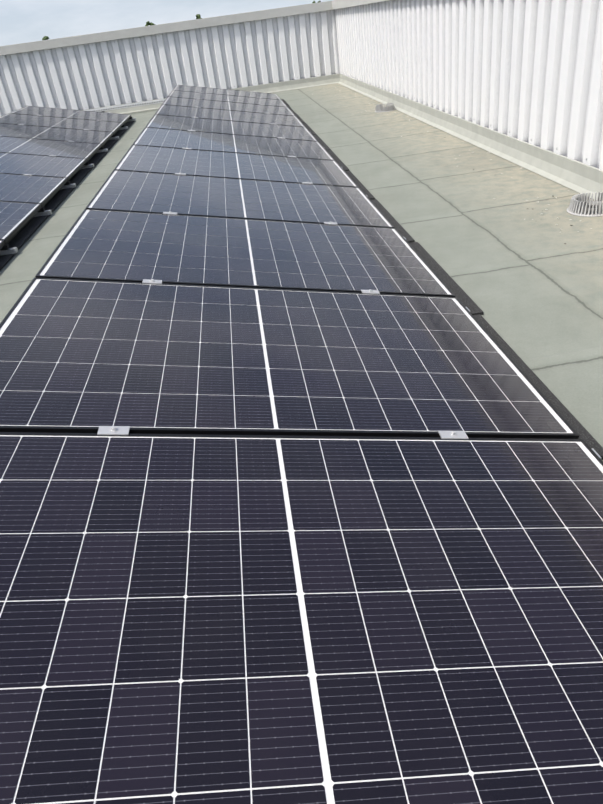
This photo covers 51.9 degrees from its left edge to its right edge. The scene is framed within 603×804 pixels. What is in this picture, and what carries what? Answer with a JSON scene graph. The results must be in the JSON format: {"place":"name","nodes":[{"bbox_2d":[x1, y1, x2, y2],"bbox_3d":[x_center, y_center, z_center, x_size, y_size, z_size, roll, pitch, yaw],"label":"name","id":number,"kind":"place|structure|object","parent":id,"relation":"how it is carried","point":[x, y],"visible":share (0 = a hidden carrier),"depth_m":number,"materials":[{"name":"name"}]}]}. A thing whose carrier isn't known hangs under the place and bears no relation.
{"place":"outdoors","nodes":[
{"label":"outdoors","id":0,"kind":"place"},
{"bbox_2d":[145,21,154,25],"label":"tree","id":1,"kind":"object","parent":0,"point":[148,23],"visible":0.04,"depth_m":202.52,"materials":[{"name":"green plant"}]},
{"bbox_2d":[0,0,332,45],"label":"sky","id":2,"kind":"structure","parent":0,"point":[21,21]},
{"bbox_2d":[2,0,586,159],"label":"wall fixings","id":3,"kind":"object","parent":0,"point":[347,74],"depth_m":8.48,"materials":[{"name":"grey metal"}]},
{"bbox_3d":[-19.583,10.887,-1.892,47.790,8.750,40.150,-9,32,-2],"label":"building body","id":4,"kind":"object","parent":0,"visible":0},
{"bbox_2d":[0,83,602,460],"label":"roof slab","id":5,"kind":"structure","parent":4,"relation":"on","point":[531,285],"depth_m":4.17,"materials":[{"name":"grey concrete"}]},
{"bbox_2d":[0,106,131,250],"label":"solar panel row","id":6,"kind":"object","parent":5,"relation":"on","point":[46,154],"visible":1,"depth_m":7.82,"materials":[{"name":"blue"}]},
{"bbox_2d":[0,121,133,270],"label":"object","id":7,"kind":"object","parent":5,"relation":"on","point":[25,233],"visible":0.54,"depth_m":6.12,"materials":[{"name":"black metal"}]},
{"bbox_2d":[0,118,135,255],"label":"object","id":8,"kind":"object","parent":7,"relation":"on","point":[13,250],"visible":0.27,"depth_m":6.70,"materials":[{"name":"silver metal"}]},
{"bbox_2d":[83,99,165,111],"bbox_3d":[-6.309,-5.632,12.749,8.322,0.181,0.140,-9,32,-2],"label":"cable tray","id":9,"kind":"object","parent":5,"relation":"on","point":[126,106],"visible":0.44,"depth_m":12.79,"materials":[{"name":"white metal"}]},
{"bbox_2d":[0,85,602,803],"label":"solar panel row","id":10,"kind":"object","parent":5,"relation":"on","point":[300,481],"visible":1,"depth_m":1.45,"materials":[{"name":"black"}]},
{"bbox_2d":[87,74,602,200],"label":"upstand","id":11,"kind":"object","parent":5,"relation":"on","point":[577,176],"visible":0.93,"depth_m":6.24,"materials":[{"name":"grey concrete"}]},
{"bbox_2d":[375,103,395,111],"bbox_3d":[1.209,-4.262,8.969,0.304,0.081,0.304,-22,34,-21],"label":"drain","id":12,"kind":"object","parent":5,"relation":"on","point":[387,108],"visible":1,"depth_m":8.89,"materials":[{"name":"plastic"}]},
{"bbox_2d":[281,99,602,459],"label":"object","id":13,"kind":"object","parent":5,"relation":"on","point":[476,311],"visible":0.17,"depth_m":3.00,"materials":[{"name":"black metal"}]},
{"bbox_2d":[279,97,600,458],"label":"mounting brackets","id":14,"kind":"object","parent":13,"relation":"on","point":[598,455],"depth_m":1.92,"materials":[{"name":"black metal"}]},
{"bbox_2d":[320,84,591,243],"bbox_3d":[1.131,-3.190,7.337,0.890,0.009,13.461,-9,32,-2],"label":"debris","id":15,"kind":"object","parent":5,"relation":"on","point":[473,169],"visible":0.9,"depth_m":5.06,"materials":[{"name":"brown"}]},
{"bbox_2d":[567,192,602,216],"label":"drain","id":16,"kind":"object","parent":5,"relation":"on","point":[580,204],"visible":1,"depth_m":4.00,"materials":[{"name":"plastic"}]},
{"bbox_3d":[-20.196,6.510,-4.623,47.770,1.640,40.130,-9,32,-2],"label":"wall","id":17,"kind":"object","parent":4,"relation":"on","visible":0},
{"bbox_2d":[0,9,339,116],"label":"wall sheet","id":18,"kind":"object","parent":17,"relation":"attached to","point":[163,65],"visible":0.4,"depth_m":12.80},
{"bbox_2d":[0,0,387,54],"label":"coping","id":19,"kind":"object","parent":17,"relation":"on","point":[167,27],"visible":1,"depth_m":12.40,"materials":[{"name":"grey metal"}]},
{"bbox_2d":[335,0,602,170],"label":"sheet wall","id":20,"kind":"structure","parent":17,"relation":"attached to","point":[525,70],"depth_m":5.58,"materials":[{"name":"white metal"}]}
]}

